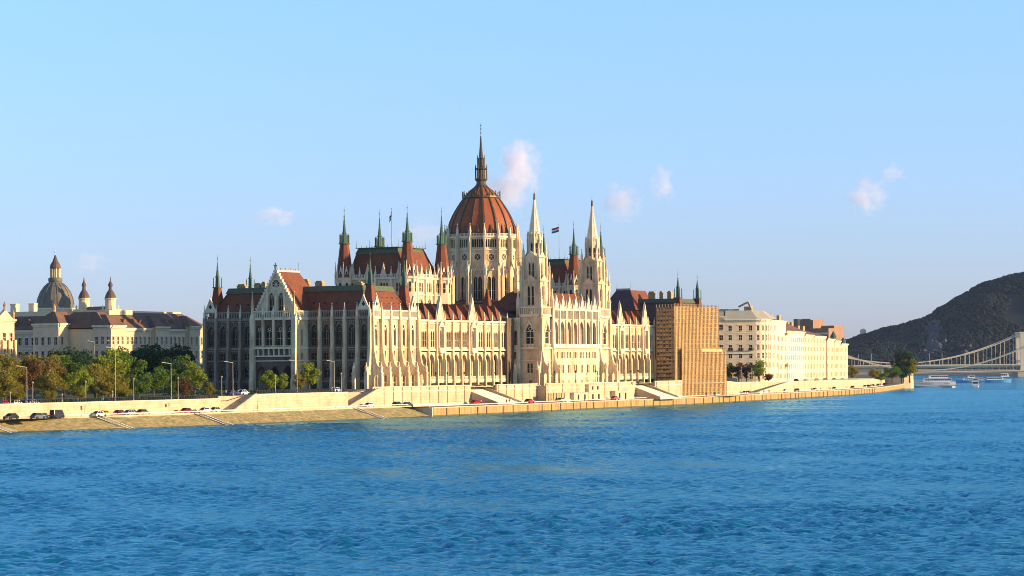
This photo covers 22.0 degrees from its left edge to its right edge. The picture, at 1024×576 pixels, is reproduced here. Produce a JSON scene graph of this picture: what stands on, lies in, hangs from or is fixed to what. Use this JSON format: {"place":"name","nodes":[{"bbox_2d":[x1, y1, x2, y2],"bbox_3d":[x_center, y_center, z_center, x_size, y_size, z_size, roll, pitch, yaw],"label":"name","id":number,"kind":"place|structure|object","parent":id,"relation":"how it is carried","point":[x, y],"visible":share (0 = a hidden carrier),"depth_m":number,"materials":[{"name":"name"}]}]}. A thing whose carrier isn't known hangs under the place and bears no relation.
{"place":"outdoors","nodes":[
{"label":"outdoors","id":0,"kind":"place"},
{"bbox_2d":[0,406,432,432],"bbox_3d":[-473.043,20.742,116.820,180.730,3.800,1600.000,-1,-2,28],"label":"river bank","id":1,"kind":"structure","parent":0,"point":[28,424],"depth_m":687.90,"materials":[{"name":"stone"}]},
{"bbox_2d":[19,404,407,416],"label":"guard rail","id":2,"kind":"object","parent":1,"relation":"on","point":[227,410],"visible":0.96,"depth_m":703.34,"materials":[{"name":"metal"}]},
{"bbox_2d":[217,393,360,408],"bbox_3d":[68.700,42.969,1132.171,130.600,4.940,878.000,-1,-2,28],"label":"pavement","id":3,"kind":"structure","parent":0,"point":[226,401],"depth_m":719.33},
{"bbox_2d":[898,366,911,382],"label":"tree","id":4,"kind":"object","parent":3,"relation":"on","point":[905,373],"visible":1,"depth_m":1500.80,"materials":[{"name":"green plant"}]},
{"bbox_2d":[900,359,917,382],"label":"tree","id":5,"kind":"object","parent":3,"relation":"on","point":[913,367],"visible":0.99,"depth_m":1509.52,"materials":[{"name":"green plant"}]},
{"bbox_2d":[0,384,895,419],"bbox_3d":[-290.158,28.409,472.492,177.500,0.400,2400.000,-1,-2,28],"label":"river road","id":6,"kind":"structure","parent":0,"point":[569,401],"depth_m":836.36,"materials":[{"name":"asphalt"}]},
{"bbox_2d":[49,410,64,417],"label":"parked car","id":7,"kind":"object","parent":6,"relation":"on","point":[56,413],"visible":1,"depth_m":645.34,"materials":[{"name":"black paint"}]},
{"bbox_2d":[545,393,564,401],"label":"timber hoarding","id":8,"kind":"object","parent":6,"relation":"on","point":[551,396],"visible":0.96,"depth_m":882.24,"materials":[{"name":"wood"}]},
{"bbox_2d":[570,392,587,400],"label":"site cabin","id":9,"kind":"object","parent":6,"relation":"on","point":[578,396],"visible":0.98,"depth_m":897.68,"materials":[{"name":"beige paint"}]},
{"bbox_2d":[588,392,601,400],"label":"site cabin","id":10,"kind":"object","parent":6,"relation":"on","point":[594,395],"visible":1,"depth_m":908.37,"materials":[{"name":"beige paint"}]},
{"bbox_2d":[585,384,600,391],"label":"site cabin","id":11,"kind":"object","parent":10,"relation":"on","point":[592,388],"visible":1,"depth_m":907.22,"materials":[{"name":"beige paint"}]},
{"bbox_2d":[611,390,629,399],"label":"site cabin","id":12,"kind":"object","parent":6,"relation":"on","point":[623,394],"visible":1,"depth_m":926.91,"materials":[{"name":"beige paint"}]},
{"bbox_2d":[883,366,902,382],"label":"tree","id":13,"kind":"object","parent":6,"relation":"on","point":[894,372],"visible":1,"depth_m":1495.00,"materials":[{"name":"green plant"}]},
{"bbox_2d":[195,382,720,398],"bbox_3d":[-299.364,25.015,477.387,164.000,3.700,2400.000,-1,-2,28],"label":"road","id":14,"kind":"structure","parent":0,"point":[328,391],"depth_m":735.27,"materials":[{"name":"asphalt"}]},
{"bbox_2d":[5,387,27,400],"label":"tree","id":15,"kind":"object","parent":14,"relation":"on","point":[21,394],"visible":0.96,"depth_m":649.38,"materials":[{"name":"green plant"}]},
{"bbox_2d":[39,390,56,400],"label":"tree","id":16,"kind":"object","parent":14,"relation":"on","point":[46,394],"visible":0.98,"depth_m":660.70,"materials":[{"name":"green plant"}]},
{"bbox_2d":[71,385,86,401],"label":"tree","id":17,"kind":"object","parent":14,"relation":"on","point":[79,394],"visible":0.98,"depth_m":672.75,"materials":[{"name":"green plant"}]},
{"bbox_2d":[92,377,113,400],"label":"tree","id":18,"kind":"object","parent":14,"relation":"on","point":[99,384],"visible":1,"depth_m":680.82,"materials":[{"name":"green plant"}]},
{"bbox_2d":[113,384,132,400],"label":"tree","id":19,"kind":"object","parent":14,"relation":"on","point":[121,391],"visible":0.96,"depth_m":688.68,"materials":[{"name":"green plant"}]},
{"bbox_2d":[175,378,192,396],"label":"tree","id":20,"kind":"object","parent":14,"relation":"on","point":[183,387],"visible":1,"depth_m":713.28,"materials":[{"name":"brown plant"}]},
{"bbox_2d":[202,382,216,394],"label":"tree","id":21,"kind":"object","parent":14,"relation":"on","point":[207,389],"visible":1,"depth_m":724.17,"materials":[{"name":"green plant"}]},
{"bbox_2d":[708,301,778,381],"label":"apartment building","id":22,"kind":"structure","parent":14,"relation":"on","point":[748,335],"depth_m":1167.62,"materials":[{"name":"paint"}]},
{"bbox_2d":[749,359,765,381],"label":"tree","id":23,"kind":"object","parent":14,"relation":"on","point":[759,369],"visible":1,"depth_m":1154.91,"materials":[{"name":"green plant"}]},
{"bbox_2d":[778,320,788,381],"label":"apartment building","id":24,"kind":"structure","parent":14,"relation":"on","point":[782,364],"depth_m":1200.39,"materials":[{"name":"paint"}]},
{"bbox_2d":[771,315,805,381],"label":"apartment building","id":25,"kind":"structure","parent":14,"relation":"on","point":[795,352],"depth_m":1238.06,"materials":[{"name":"paint"}]},
{"bbox_2d":[786,322,814,380],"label":"apartment building","id":26,"kind":"structure","parent":14,"relation":"on","point":[809,355],"depth_m":1276.90,"materials":[{"name":"beige paint"}]},
{"bbox_2d":[794,319,823,330],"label":"tower block","id":27,"kind":"structure","parent":14,"relation":"on","point":[812,323],"depth_m":1453.43,"materials":[{"name":"beige paint"}]},
{"bbox_2d":[796,326,826,380],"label":"apartment building","id":28,"kind":"structure","parent":14,"relation":"on","point":[819,357],"depth_m":1310.00,"materials":[{"name":"yellow paint"}]},
{"bbox_2d":[808,326,843,340],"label":"office block","id":29,"kind":"structure","parent":14,"relation":"on","point":[827,331],"depth_m":1449.81,"materials":[{"name":"beige paint"}]},
{"bbox_2d":[825,339,835,379],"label":"apartment building","id":30,"kind":"structure","parent":14,"relation":"on","point":[830,356],"depth_m":1342.51,"materials":[{"name":"beige paint"}]},
{"bbox_2d":[834,341,841,378],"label":"apartment building","id":31,"kind":"structure","parent":14,"relation":"on","point":[837,354],"depth_m":1367.48,"materials":[{"name":"paint"}]},
{"bbox_2d":[830,331,848,379],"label":"apartment building","id":32,"kind":"structure","parent":14,"relation":"on","point":[844,358],"depth_m":1390.46,"materials":[{"name":"yellow paint"}]},
{"bbox_2d":[848,365,859,377],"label":"tree","id":33,"kind":"object","parent":14,"relation":"on","point":[855,371],"visible":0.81,"depth_m":1425.09,"materials":[{"name":"green plant"}]},
{"bbox_2d":[0,379,926,402],"bbox_3d":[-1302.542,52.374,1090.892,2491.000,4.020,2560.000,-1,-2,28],"label":"park ground","id":34,"kind":"structure","parent":0,"point":[58,396],"depth_m":784.03,"materials":[{"name":"green plant"}]},
{"bbox_2d":[0,302,16,393],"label":"corner house","id":35,"kind":"structure","parent":34,"relation":"on","point":[8,343],"depth_m":830.53,"materials":[{"name":"yellow paint"}]},
{"bbox_2d":[0,352,25,399],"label":"tree","id":36,"kind":"object","parent":34,"relation":"on","point":[9,365],"visible":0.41,"depth_m":701.20,"materials":[{"name":"green plant"}]},
{"bbox_2d":[0,370,25,399],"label":"tree","id":37,"kind":"object","parent":34,"relation":"on","point":[7,382],"visible":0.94,"depth_m":660.77,"materials":[{"name":"green plant"}]},
{"bbox_2d":[3,359,42,399],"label":"tree","id":38,"kind":"object","parent":34,"relation":"on","point":[32,373],"visible":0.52,"depth_m":707.52,"materials":[{"name":"brown plant"}]},
{"bbox_2d":[17,353,59,398],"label":"tree","id":39,"kind":"object","parent":34,"relation":"on","point":[42,362],"visible":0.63,"depth_m":713.19,"materials":[{"name":"brown plant"}]},
{"bbox_2d":[34,370,69,393],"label":"tree","id":40,"kind":"object","parent":34,"relation":"on","point":[41,384],"visible":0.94,"depth_m":677.17,"materials":[{"name":"green plant"}]},
{"bbox_2d":[45,359,67,382],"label":"tree","id":41,"kind":"object","parent":34,"relation":"on","point":[62,372],"visible":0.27,"depth_m":718.14,"materials":[{"name":"green plant"}]},
{"bbox_2d":[47,346,87,394],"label":"tree","id":42,"kind":"object","parent":34,"relation":"on","point":[73,357],"visible":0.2,"depth_m":784.25,"materials":[{"name":"green plant"}]},
{"bbox_2d":[53,355,85,397],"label":"tree","id":43,"kind":"object","parent":34,"relation":"on","point":[65,360],"visible":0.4,"depth_m":725.50,"materials":[{"name":"green plant"}]},
{"bbox_2d":[8,303,132,389],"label":"ministry building","id":44,"kind":"structure","parent":34,"relation":"on","point":[40,333],"depth_m":869.74,"materials":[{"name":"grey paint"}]},
{"bbox_2d":[37,250,120,310],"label":"basilica","id":45,"kind":"structure","parent":34,"relation":"on","point":[55,290],"depth_m":1708.26,"materials":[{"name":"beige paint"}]},
{"bbox_2d":[65,369,94,401],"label":"tree","id":46,"kind":"object","parent":34,"relation":"on","point":[76,379],"visible":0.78,"depth_m":689.03,"materials":[{"name":"green plant"}]},
{"bbox_2d":[72,349,110,394],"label":"tree","id":47,"kind":"object","parent":34,"relation":"on","point":[87,358],"visible":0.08,"depth_m":794.74,"materials":[{"name":"green plant"}]},
{"bbox_2d":[79,364,109,400],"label":"tree","id":48,"kind":"object","parent":34,"relation":"on","point":[93,371],"visible":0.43,"depth_m":715.03,"materials":[{"name":"green plant"}]},
{"bbox_2d":[83,364,121,398],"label":"tree","id":49,"kind":"object","parent":34,"relation":"on","point":[107,367],"visible":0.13,"depth_m":736.73,"materials":[{"name":"green plant"}]},
{"bbox_2d":[89,347,129,396],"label":"tree","id":50,"kind":"object","parent":34,"relation":"on","point":[100,360],"visible":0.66,"depth_m":742.04,"materials":[{"name":"green plant"}]},
{"bbox_2d":[102,374,129,396],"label":"tree","id":51,"kind":"object","parent":34,"relation":"on","point":[120,380],"visible":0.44,"depth_m":702.27,"materials":[{"name":"green plant"}]},
{"bbox_2d":[114,347,147,382],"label":"tree","id":52,"kind":"object","parent":34,"relation":"on","point":[133,368],"visible":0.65,"depth_m":750.25,"materials":[{"name":"green plant"}]},
{"bbox_2d":[67,311,202,389],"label":"ministry building","id":53,"kind":"structure","parent":34,"relation":"on","point":[139,328],"depth_m":875.91,"materials":[{"name":"paint"}]},
{"bbox_2d":[127,374,152,397],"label":"tree","id":54,"kind":"object","parent":34,"relation":"on","point":[142,386],"visible":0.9,"depth_m":712.27,"materials":[{"name":"green plant"}]},
{"bbox_2d":[129,345,155,392],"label":"tree","id":55,"kind":"object","parent":34,"relation":"on","point":[141,355],"visible":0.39,"depth_m":816.12,"materials":[{"name":"green plant"}]},
{"bbox_2d":[8,389,292,402],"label":"undergrowth","id":56,"kind":"object","parent":34,"relation":"on","point":[203,393],"visible":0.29,"depth_m":732.81,"materials":[{"name":"green plant"}]},
{"bbox_2d":[137,366,169,398],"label":"tree","id":57,"kind":"object","parent":34,"relation":"on","point":[161,380],"visible":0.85,"depth_m":717.80,"materials":[{"name":"green plant"}]},
{"bbox_2d":[139,343,169,390],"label":"tree","id":58,"kind":"object","parent":34,"relation":"on","point":[158,352],"visible":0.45,"depth_m":820.35,"materials":[{"name":"green plant"}]},
{"bbox_2d":[150,348,190,389],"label":"tree","id":59,"kind":"object","parent":34,"relation":"on","point":[173,353],"visible":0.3,"depth_m":824.64,"materials":[{"name":"green plant"}]},
{"bbox_2d":[155,356,188,392],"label":"tree","id":60,"kind":"object","parent":34,"relation":"on","point":[180,368],"visible":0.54,"depth_m":752.71,"materials":[{"name":"green plant"}]},
{"bbox_2d":[162,369,184,395],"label":"tree","id":61,"kind":"object","parent":34,"relation":"on","point":[172,375],"visible":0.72,"depth_m":725.76,"materials":[{"name":"green plant"}]},
{"bbox_2d":[168,343,195,361],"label":"tree","id":62,"kind":"object","parent":34,"relation":"on","point":[193,357],"visible":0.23,"depth_m":835.38,"materials":[{"name":"green plant"}]},
{"bbox_2d":[173,354,195,371],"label":"tree","id":63,"kind":"object","parent":34,"relation":"on","point":[183,360],"visible":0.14,"depth_m":776.64,"materials":[{"name":"green plant"}]},
{"bbox_2d":[181,364,208,394],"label":"tree","id":64,"kind":"object","parent":34,"relation":"on","point":[198,377],"visible":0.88,"depth_m":735.55,"materials":[{"name":"green plant"}]},
{"bbox_2d":[258,370,278,391],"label":"tree","id":65,"kind":"object","parent":34,"relation":"on","point":[270,380],"visible":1,"depth_m":769.74,"materials":[{"name":"green plant"}]},
{"bbox_2d":[276,373,288,389],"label":"tree","id":66,"kind":"object","parent":34,"relation":"on","point":[282,382],"visible":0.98,"depth_m":776.07,"materials":[{"name":"green plant"}]},
{"bbox_2d":[292,373,306,391],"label":"tree","id":67,"kind":"object","parent":34,"relation":"on","point":[298,381],"visible":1,"depth_m":783.67,"materials":[{"name":"green plant"}]},
{"bbox_2d":[299,361,321,391],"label":"tree","id":68,"kind":"object","parent":34,"relation":"on","point":[310,376],"visible":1,"depth_m":788.58,"materials":[{"name":"green plant"}]},
{"bbox_2d":[202,125,711,390],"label":"parliament building","id":69,"kind":"structure","parent":34,"relation":"on","point":[483,300],"depth_m":871.87,"materials":[{"name":"stone"}]},
{"bbox_2d":[209,328,213,346],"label":"window","id":70,"kind":"structure","parent":69,"relation":"in","point":[211,333],"depth_m":822.31,"materials":[{"name":"black glass"}]},
{"bbox_2d":[221,328,225,346],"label":"window","id":71,"kind":"structure","parent":69,"relation":"in","point":[223,334],"depth_m":820.10,"materials":[{"name":"black glass"}]},
{"bbox_2d":[267,326,271,345],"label":"window","id":72,"kind":"structure","parent":69,"relation":"in","point":[269,331],"depth_m":803.65,"materials":[{"name":"black glass"}]},
{"bbox_2d":[277,326,282,345],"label":"window","id":73,"kind":"structure","parent":69,"relation":"in","point":[280,333],"depth_m":801.69,"materials":[{"name":"black glass"}]},
{"bbox_2d":[312,326,317,344],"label":"window","id":74,"kind":"structure","parent":69,"relation":"in","point":[314,332],"depth_m":804.83,"materials":[{"name":"black glass"}]},
{"bbox_2d":[324,326,329,344],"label":"window","id":75,"kind":"structure","parent":69,"relation":"in","point":[327,331],"depth_m":802.67,"materials":[{"name":"black glass"}]},
{"bbox_2d":[337,326,342,344],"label":"window","id":76,"kind":"structure","parent":69,"relation":"in","point":[339,331],"depth_m":800.72,"materials":[{"name":"black glass"}]},
{"bbox_2d":[350,325,354,344],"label":"window","id":77,"kind":"structure","parent":69,"relation":"in","point":[352,330],"depth_m":798.57,"materials":[{"name":"black glass"}]},
{"bbox_2d":[362,325,367,344],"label":"window","id":78,"kind":"structure","parent":69,"relation":"in","point":[364,331],"depth_m":796.62,"materials":[{"name":"black glass"}]},
{"bbox_2d":[209,243,650,388],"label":"window","id":79,"kind":"structure","parent":69,"relation":"in","point":[314,355],"depth_m":863.25,"materials":[{"name":"black glass"}]},
{"bbox_2d":[526,325,533,343],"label":"window","id":80,"kind":"structure","parent":69,"relation":"in","point":[530,334],"depth_m":890.43,"materials":[{"name":"black glass"}]},
{"bbox_2d":[729,362,743,381],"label":"tree","id":81,"kind":"object","parent":34,"relation":"on","point":[735,369],"visible":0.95,"depth_m":1160.37,"materials":[{"name":"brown plant"}]},
{"bbox_2d":[739,363,750,381],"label":"tree","id":82,"kind":"object","parent":34,"relation":"on","point":[745,370],"visible":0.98,"depth_m":1156.48,"materials":[{"name":"brown plant"}]},
{"bbox_2d":[234,382,723,398],"bbox_3d":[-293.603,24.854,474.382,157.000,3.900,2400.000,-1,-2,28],"label":"promenade","id":83,"kind":"structure","parent":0,"point":[361,390],"depth_m":844.70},
{"bbox_2d":[656,303,726,396],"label":"scaffolding","id":84,"kind":"object","parent":83,"relation":"on","point":[701,359],"visible":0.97,"depth_m":1001.32,"materials":[{"name":"brown"}]},
{"bbox_2d":[0,375,1023,575],"bbox_3d":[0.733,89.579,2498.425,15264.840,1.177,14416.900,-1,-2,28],"label":"river water","id":85,"kind":"structure","parent":0,"point":[916,480],"depth_m":302.08,"materials":[{"name":"liquid"}]},
{"bbox_2d":[429,384,904,415],"bbox_3d":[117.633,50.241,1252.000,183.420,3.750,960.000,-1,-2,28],"label":"quay wall","id":86,"kind":"structure","parent":85,"relation":"in","point":[494,409],"depth_m":933.75,"materials":[{"name":"stone"}]},
{"bbox_2d":[885,373,913,387],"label":"quay bastion","id":87,"kind":"object","parent":86,"relation":"attached to","point":[897,380],"visible":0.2,"depth_m":1548.28,"materials":[{"name":"stone"}]},
{"bbox_2d":[890,348,917,382],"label":"tree","id":88,"kind":"object","parent":86,"relation":"on","point":[907,355],"visible":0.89,"depth_m":1510.26,"materials":[{"name":"green plant"}]},
{"bbox_2d":[848,346,1023,374],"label":"chain bridge","id":89,"kind":"structure","parent":85,"relation":"in","point":[955,371],"depth_m":2092.71,"materials":[{"name":"grey metal"}]},
{"bbox_2d":[917,375,955,384],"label":"river boat","id":90,"kind":"object","parent":85,"relation":"on","point":[938,379],"visible":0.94,"depth_m":1781.26,"materials":[{"name":"beige"}]},
{"bbox_2d":[954,376,984,382],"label":"river boat","id":91,"kind":"object","parent":85,"relation":"on","point":[968,379],"visible":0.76,"depth_m":1945.77,"materials":[{"name":"white"}]},
{"bbox_2d":[985,373,1010,382],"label":"river boat","id":92,"kind":"object","parent":85,"relation":"on","point":[994,380],"visible":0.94,"depth_m":1925.87,"materials":[{"name":"white"}]},
{"bbox_2d":[0,0,1023,338],"label":"sky","id":93,"kind":"structure","parent":0,"point":[855,165],"materials":[{"name":"blue"}]},
{"bbox_2d":[414,382,931,406],"bbox_3d":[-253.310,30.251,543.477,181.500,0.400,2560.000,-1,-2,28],"label":"road","id":94,"kind":"structure","parent":0,"point":[682,397],"depth_m":885.23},
{"bbox_2d":[0,398,220,420],"bbox_3d":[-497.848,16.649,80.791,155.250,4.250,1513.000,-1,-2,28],"label":"retaining wall","id":95,"kind":"structure","parent":94,"relation":"on","point":[21,409],"depth_m":669.59,"materials":[{"name":"stone"}]},
{"bbox_2d":[0,395,216,403],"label":"fence","id":96,"kind":"object","parent":95,"relation":"on","point":[110,399],"visible":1,"depth_m":672.51,"materials":[{"name":"metal"}]},
{"bbox_2d":[223,393,256,411],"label":"stone stair","id":97,"kind":"object","parent":94,"relation":"on","point":[247,402],"visible":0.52,"depth_m":720.42,"materials":[{"name":"stone"}]},
{"bbox_2d":[257,392,347,410],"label":"retaining wall","id":98,"kind":"structure","parent":94,"relation":"on","point":[297,400],"depth_m":744.49,"materials":[{"name":"stone"}]},
{"bbox_2d":[256,388,346,393],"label":"fence","id":99,"kind":"object","parent":98,"relation":"on","point":[302,391],"visible":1,"depth_m":745.22,"materials":[{"name":"metal"}]},
{"bbox_2d":[348,388,380,407],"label":"stone stair","id":100,"kind":"object","parent":94,"relation":"on","point":[373,396],"visible":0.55,"depth_m":778.32,"materials":[{"name":"stone"}]},
{"bbox_2d":[198,380,681,406],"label":"river terrace","id":101,"kind":"structure","parent":94,"relation":"on","point":[442,395],"depth_m":856.95,"materials":[{"name":"stone"}]},
{"bbox_2d":[429,385,882,406],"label":"guard rail","id":102,"kind":"object","parent":94,"relation":"on","point":[638,397],"visible":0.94,"depth_m":909.67,"materials":[{"name":"metal"}]},
{"bbox_2d":[724,381,784,394],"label":"retaining wall","id":103,"kind":"structure","parent":94,"relation":"on","point":[733,388],"depth_m":1077.49,"materials":[{"name":"stone"}]},
{"bbox_2d":[757,379,884,393],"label":"retaining wall","id":104,"kind":"structure","parent":94,"relation":"on","point":[791,386],"depth_m":1200.99,"materials":[{"name":"stone"}]},
{"bbox_2d":[798,378,873,380],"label":"fence","id":105,"kind":"object","parent":104,"relation":"on","point":[840,379],"visible":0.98,"depth_m":1273.47,"materials":[{"name":"grey paint"}]},
{"bbox_2d":[848,369,1015,375],"bbox_3d":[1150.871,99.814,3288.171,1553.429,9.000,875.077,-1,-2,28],"label":"embankment","id":106,"kind":"structure","parent":0,"point":[921,370],"depth_m":3238.24,"materials":[{"name":"concrete"}]},
{"bbox_2d":[860,282,1023,368],"bbox_3d":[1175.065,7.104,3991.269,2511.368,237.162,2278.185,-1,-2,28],"label":"hill","id":107,"kind":"structure","parent":0,"point":[1014,313],"depth_m":3505.61,"materials":[{"name":"plant"}]},
{"bbox_2d":[845,272,1023,368],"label":"woods","id":108,"kind":"object","parent":107,"relation":"on","point":[881,342],"visible":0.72,"depth_m":3508.92,"materials":[{"name":"green plant"}]},
{"bbox_2d":[920,319,973,355],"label":"cliff","id":109,"kind":"structure","parent":0,"point":[933,339],"depth_m":3488.07,"materials":[{"name":"stone"}]},
{"label":"river bed","id":110,"kind":"structure","parent":0,"visible":0},
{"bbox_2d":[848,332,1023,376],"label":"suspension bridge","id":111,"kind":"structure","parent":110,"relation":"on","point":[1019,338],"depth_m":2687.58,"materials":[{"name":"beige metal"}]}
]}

